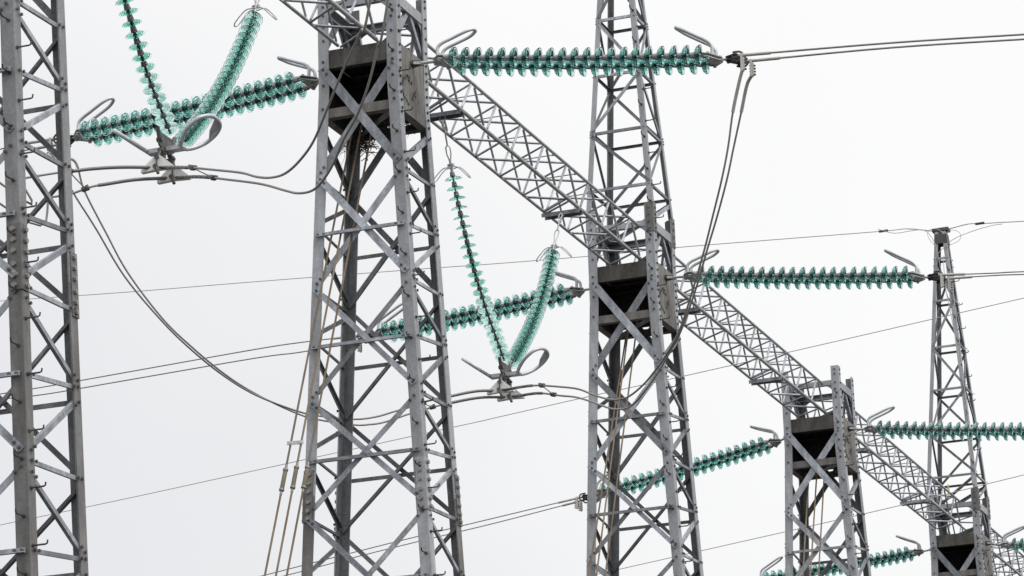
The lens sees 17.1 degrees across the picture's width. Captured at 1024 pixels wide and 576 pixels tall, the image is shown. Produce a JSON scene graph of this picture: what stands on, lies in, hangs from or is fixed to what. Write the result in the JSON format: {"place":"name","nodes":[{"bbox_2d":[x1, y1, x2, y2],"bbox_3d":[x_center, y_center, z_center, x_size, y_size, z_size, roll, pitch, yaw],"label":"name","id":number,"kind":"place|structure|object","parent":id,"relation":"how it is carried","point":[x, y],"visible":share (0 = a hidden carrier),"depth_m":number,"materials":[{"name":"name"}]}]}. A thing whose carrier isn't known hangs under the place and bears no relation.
{"place":"outdoors","nodes":[
{"label":"outdoors","id":0,"kind":"place"},
{"bbox_2d":[0,0,1023,575],"label":"sky","id":1,"kind":"structure","parent":0,"point":[923,137],"materials":[{"name":"white"}]},
{"bbox_2d":[1,298,1023,524],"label":"earth wire","id":2,"kind":"object","parent":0,"point":[552,404],"visible":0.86,"depth_m":50.48,"materials":[{"name":"grey metal"}]},
{"bbox_2d":[598,474,1023,573],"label":"earth wire","id":3,"kind":"object","parent":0,"point":[834,520],"visible":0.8,"depth_m":60.98,"materials":[{"name":"grey metal"}]},
{"label":"ground","id":4,"kind":"structure","parent":0,"visible":0},
{"bbox_2d":[0,0,88,575],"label":"lattice tower","id":5,"kind":"structure","parent":4,"relation":"on","point":[19,270],"depth_m":29.59,"materials":[{"name":"metal"}]},
{"bbox_2d":[264,134,352,575],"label":"guy rod","id":6,"kind":"object","parent":4,"relation":"on","point":[283,480],"visible":0.95,"depth_m":38.16,"materials":[{"name":"metal"}]},
{"bbox_2d":[287,440,303,444],"bbox_3d":[-2.405,1.713,37.692,0.199,0.054,0.024,-8,-18,21],"label":"tie plate","id":7,"kind":"object","parent":6,"relation":"attached to","point":[295,442],"visible":1,"depth_m":37.69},
{"bbox_2d":[275,124,362,575],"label":"guy rod","id":8,"kind":"object","parent":4,"relation":"attached to","point":[294,478],"visible":1,"depth_m":38.14,"materials":[{"name":"metal"}]},
{"bbox_2d":[286,134,371,575],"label":"guy rod","id":9,"kind":"object","parent":4,"relation":"on","point":[305,477],"visible":0.96,"depth_m":38.04,"materials":[{"name":"metal"}]},
{"bbox_2d":[301,0,464,575],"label":"lattice tower","id":10,"kind":"structure","parent":4,"relation":"on","point":[398,92],"depth_m":39.23,"materials":[{"name":"metal"}]},
{"bbox_2d":[53,56,318,147],"bbox_3d":[-3.845,-2.273,40.911,3.745,0.673,0.543,-9,-18,21],"label":"insulator set","id":11,"kind":"object","parent":10,"relation":"attached to","point":[248,97],"visible":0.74,"depth_m":40.71,"materials":[{"name":"teal glass"}]},
{"bbox_2d":[0,137,55,153],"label":"line conductor","id":12,"kind":"object","parent":11,"relation":"attached to","point":[49,140],"visible":0.41,"depth_m":41.44,"materials":[{"name":"metal"}]},
{"bbox_2d":[25,143,56,150],"bbox_3d":[-24.755,2.195,48.938,42.044,2.208,0.045,-9,-18,21],"label":"line conductor","id":13,"kind":"object","parent":11,"relation":"attached to","point":[43,147],"visible":0.06,"depth_m":41.69,"materials":[{"name":"metal"}]},
{"bbox_2d":[279,0,377,48],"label":"lattice beam","id":14,"kind":"structure","parent":10,"relation":"attached to","point":[345,13],"depth_m":39.11,"materials":[{"name":"grey metal"}]},
{"bbox_2d":[112,0,277,184],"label":"hanging insulator set","id":15,"kind":"object","parent":14,"relation":"hanging from","point":[186,137],"visible":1,"depth_m":34.42,"materials":[{"name":"green glass"}]},
{"bbox_2d":[0,0,371,204],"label":"jumper cable","id":16,"kind":"object","parent":15,"relation":"hanging from","point":[363,29],"visible":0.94,"depth_m":32.05,"materials":[{"name":"metal"}]},
{"bbox_2d":[71,167,89,191],"bbox_3d":[-4.328,-1.071,33.855,0.094,0.155,0.427,-8,-18,19],"label":"spacer","id":17,"kind":"object","parent":16,"relation":"attached to","point":[85,188],"visible":0.6,"depth_m":33.96,"materials":[{"name":"metal"}]},
{"bbox_2d":[188,164,217,180],"bbox_3d":[-3.030,-1.130,33.380,0.349,0.124,0.087,14,-23,-42],"label":"spacer","id":18,"kind":"object","parent":16,"relation":"attached to","point":[209,175],"visible":1,"depth_m":33.36,"materials":[{"name":"metal"}]},
{"bbox_2d":[0,0,388,226],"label":"jumper cable","id":19,"kind":"object","parent":15,"relation":"hanging from","point":[237,180],"visible":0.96,"depth_m":32.15,"materials":[{"name":"metal"}]},
{"bbox_2d":[339,115,416,164],"bbox_3d":[-1.573,-1.765,40.075,1.143,0.618,0.882,-8,-18,19],"label":"bird nest","id":20,"kind":"object","parent":10,"relation":"on","point":[364,139],"visible":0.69,"depth_m":40.17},
{"bbox_2d":[376,26,641,265],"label":"lattice beam","id":21,"kind":"structure","parent":10,"relation":"attached to","point":[577,211],"depth_m":44.67,"materials":[{"name":"grey metal"}]},
{"bbox_2d":[434,117,571,402],"bbox_3d":[-0.051,-0.056,43.511,1.131,3.192,4.306,-8,-18,19],"label":"hanging insulator set","id":22,"kind":"object","parent":21,"relation":"hanging from","point":[516,356],"visible":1,"depth_m":42.88,"materials":[{"name":"green glass"}]},
{"bbox_2d":[50,70,743,419],"bbox_3d":[-0.801,-0.073,41.213,8.735,3.433,3.948,-8,-18,19],"label":"jumper cable","id":23,"kind":"object","parent":22,"relation":"hanging from","point":[528,385],"visible":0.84,"depth_m":41.29,"materials":[{"name":"metal"}]},
{"bbox_2d":[424,402,435,409],"bbox_3d":[-1.060,1.461,42.435,0.088,0.102,0.430,-9,-18,21],"label":"spacer","id":24,"kind":"object","parent":23,"relation":"attached to","point":[432,406],"visible":0.58,"depth_m":42.56,"materials":[{"name":"metal"}]},
{"bbox_2d":[538,383,556,396],"bbox_3d":[0.439,1.260,41.968,0.090,0.119,0.401,-10,-19,25],"label":"spacer","id":25,"kind":"object","parent":23,"relation":"attached to","point":[551,393],"visible":1,"depth_m":41.95,"materials":[{"name":"metal"}]},
{"bbox_2d":[71,76,752,425],"bbox_3d":[-0.678,-0.002,41.455,8.775,3.455,4.101,-8,-18,19],"label":"jumper cable","id":26,"kind":"object","parent":22,"relation":"hanging from","point":[496,397],"visible":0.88,"depth_m":41.50,"materials":[{"name":"metal"}]},
{"bbox_2d":[413,25,748,76],"bbox_3d":[0.759,-2.755,39.364,3.959,0.830,0.542,-6,-17,13],"label":"insulator set","id":27,"kind":"object","parent":10,"relation":"attached to","point":[488,60],"visible":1,"depth_m":39.24,"materials":[{"name":"teal glass"}]},
{"bbox_2d":[731,33,1023,70],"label":"line conductor","id":28,"kind":"object","parent":27,"relation":"attached to","point":[742,61],"visible":1,"depth_m":38.46,"materials":[{"name":"metal"}]},
{"bbox_2d":[745,38,1023,76],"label":"line conductor","id":29,"kind":"object","parent":27,"relation":"attached to","point":[752,69],"visible":1,"depth_m":38.63,"materials":[{"name":"metal"}]},
{"bbox_2d":[588,329,626,575],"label":"guy rod","id":30,"kind":"object","parent":4,"relation":"on","point":[607,455],"depth_m":46.94,"materials":[{"name":"metal"}]},
{"bbox_2d":[596,330,628,575],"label":"guy rod","id":31,"kind":"object","parent":4,"relation":"on","point":[612,454],"visible":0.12,"depth_m":46.91,"materials":[{"name":"metal"}]},
{"bbox_2d":[604,306,639,575],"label":"guy rod","id":32,"kind":"object","parent":4,"relation":"on","point":[620,452],"visible":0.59,"depth_m":46.84,"materials":[{"name":"metal"}]},
{"bbox_2d":[586,0,703,575],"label":"lattice tower","id":33,"kind":"structure","parent":4,"relation":"on","point":[620,293],"depth_m":48.22,"materials":[{"name":"metal"}]},
{"bbox_2d":[357,271,588,343],"bbox_3d":[-0.510,0.233,49.425,3.793,0.690,0.543,-9,-18,21],"label":"insulator set","id":34,"kind":"object","parent":33,"relation":"attached to","point":[471,315],"visible":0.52,"depth_m":49.21,"materials":[{"name":"teal glass"}]},
{"bbox_2d":[0,334,359,394],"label":"line conductor","id":35,"kind":"object","parent":34,"relation":"attached to","point":[335,338],"visible":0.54,"depth_m":50.91,"materials":[{"name":"metal"}]},
{"bbox_2d":[9,343,361,398],"bbox_3d":[-24.050,4.671,58.612,47.676,1.294,0.045,-9,-18,21],"label":"line conductor","id":36,"kind":"object","parent":34,"relation":"attached to","point":[359,348],"visible":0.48,"depth_m":51.16,"materials":[{"name":"metal"}]},
{"bbox_2d":[667,249,945,289],"bbox_3d":[4.112,-0.281,47.880,3.950,0.812,0.542,-6,-17,13],"label":"insulator set","id":37,"kind":"object","parent":33,"relation":"attached to","point":[812,276],"visible":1,"depth_m":47.73,"materials":[{"name":"teal glass"}]},
{"bbox_2d":[933,271,1023,287],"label":"line conductor","id":38,"kind":"object","parent":37,"relation":"attached to","point":[942,280],"visible":1,"depth_m":47.20,"materials":[{"name":"metal"}]},
{"bbox_2d":[944,274,1023,291],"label":"line conductor","id":39,"kind":"object","parent":37,"relation":"attached to","point":[949,284],"visible":1,"depth_m":47.37,"materials":[{"name":"metal"}]},
{"bbox_2d":[802,484,808,575],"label":"guy rod","id":40,"kind":"object","parent":4,"relation":"on","point":[805,530],"visible":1,"depth_m":55.70,"materials":[{"name":"grey metal"}]},
{"bbox_2d":[810,472,816,575],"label":"guy rod","id":41,"kind":"object","parent":4,"relation":"on","point":[813,525],"visible":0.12,"depth_m":55.73,"materials":[{"name":"grey metal"}]},
{"bbox_2d":[818,480,824,575],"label":"guy rod","id":42,"kind":"object","parent":4,"relation":"on","point":[821,528],"visible":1,"depth_m":55.60,"materials":[{"name":"grey metal"}]},
{"bbox_2d":[780,365,870,575],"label":"lattice tower","id":43,"kind":"structure","parent":4,"relation":"on","point":[822,445],"depth_m":56.66,"materials":[{"name":"metal"}]},
{"bbox_2d":[579,425,783,502],"bbox_3d":[2.926,2.961,57.855,3.823,0.968,0.543,-8,-18,21],"label":"insulator set","id":44,"kind":"object","parent":43,"relation":"attached to","point":[633,484],"visible":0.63,"depth_m":57.54,"materials":[{"name":"teal glass"}]},
{"bbox_2d":[261,496,583,575],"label":"line conductor","id":45,"kind":"object","parent":44,"relation":"attached to","point":[576,503],"visible":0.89,"depth_m":58.79,"materials":[{"name":"metal"}]},
{"bbox_2d":[284,499,584,575],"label":"line conductor","id":46,"kind":"object","parent":44,"relation":"attached to","point":[580,505],"visible":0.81,"depth_m":59.00,"materials":[{"name":"metal"}]},
{"bbox_2d":[631,245,825,416],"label":"lattice beam","id":47,"kind":"structure","parent":43,"relation":"attached to","point":[697,309],"depth_m":53.50,"materials":[{"name":"grey metal"}]},
{"bbox_2d":[850,406,1023,440],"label":"insulator set","id":48,"kind":"object","parent":43,"relation":"attached to","point":[934,431],"visible":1,"depth_m":56.36,"materials":[{"name":"teal glass"}]},
{"bbox_2d":[927,227,994,575],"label":"lattice tower","id":49,"kind":"structure","parent":4,"relation":"on","point":[968,552],"depth_m":66.23,"materials":[{"name":"metal"}]},
{"bbox_2d":[2,228,948,300],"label":"earth wire","id":50,"kind":"object","parent":49,"relation":"attached to","point":[887,230],"visible":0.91,"depth_m":70.27,"materials":[{"name":"metal"}]},
{"bbox_2d":[760,535,929,575],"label":"insulator set","id":51,"kind":"object","parent":49,"relation":"attached to","point":[890,558],"visible":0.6,"depth_m":66.20,"materials":[{"name":"teal glass"}]},
{"bbox_2d":[813,400,961,529],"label":"lattice beam","id":52,"kind":"structure","parent":49,"relation":"attached to","point":[890,465],"depth_m":62.26,"materials":[{"name":"grey metal"}]},
{"bbox_2d":[943,256,972,484],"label":"down lead","id":53,"kind":"object","parent":49,"relation":"hanging from","point":[960,368],"visible":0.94,"depth_m":66.20,"materials":[{"name":"metal"}]},
{"bbox_2d":[935,221,1023,260],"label":"earth wire","id":54,"kind":"object","parent":49,"relation":"attached to","point":[979,223],"visible":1,"depth_m":67.26,"materials":[{"name":"metal"}]},
{"bbox_2d":[947,509,1023,575],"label":"lattice beam","id":55,"kind":"structure","parent":49,"relation":"attached to","point":[1004,563],"depth_m":69.14,"materials":[{"name":"grey metal"}]},
{"bbox_2d":[987,525,1023,552],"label":"insulator set","id":56,"kind":"object","parent":49,"relation":"attached to","point":[1015,545],"visible":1,"depth_m":65.34,"materials":[{"name":"teal glass"}]}
]}

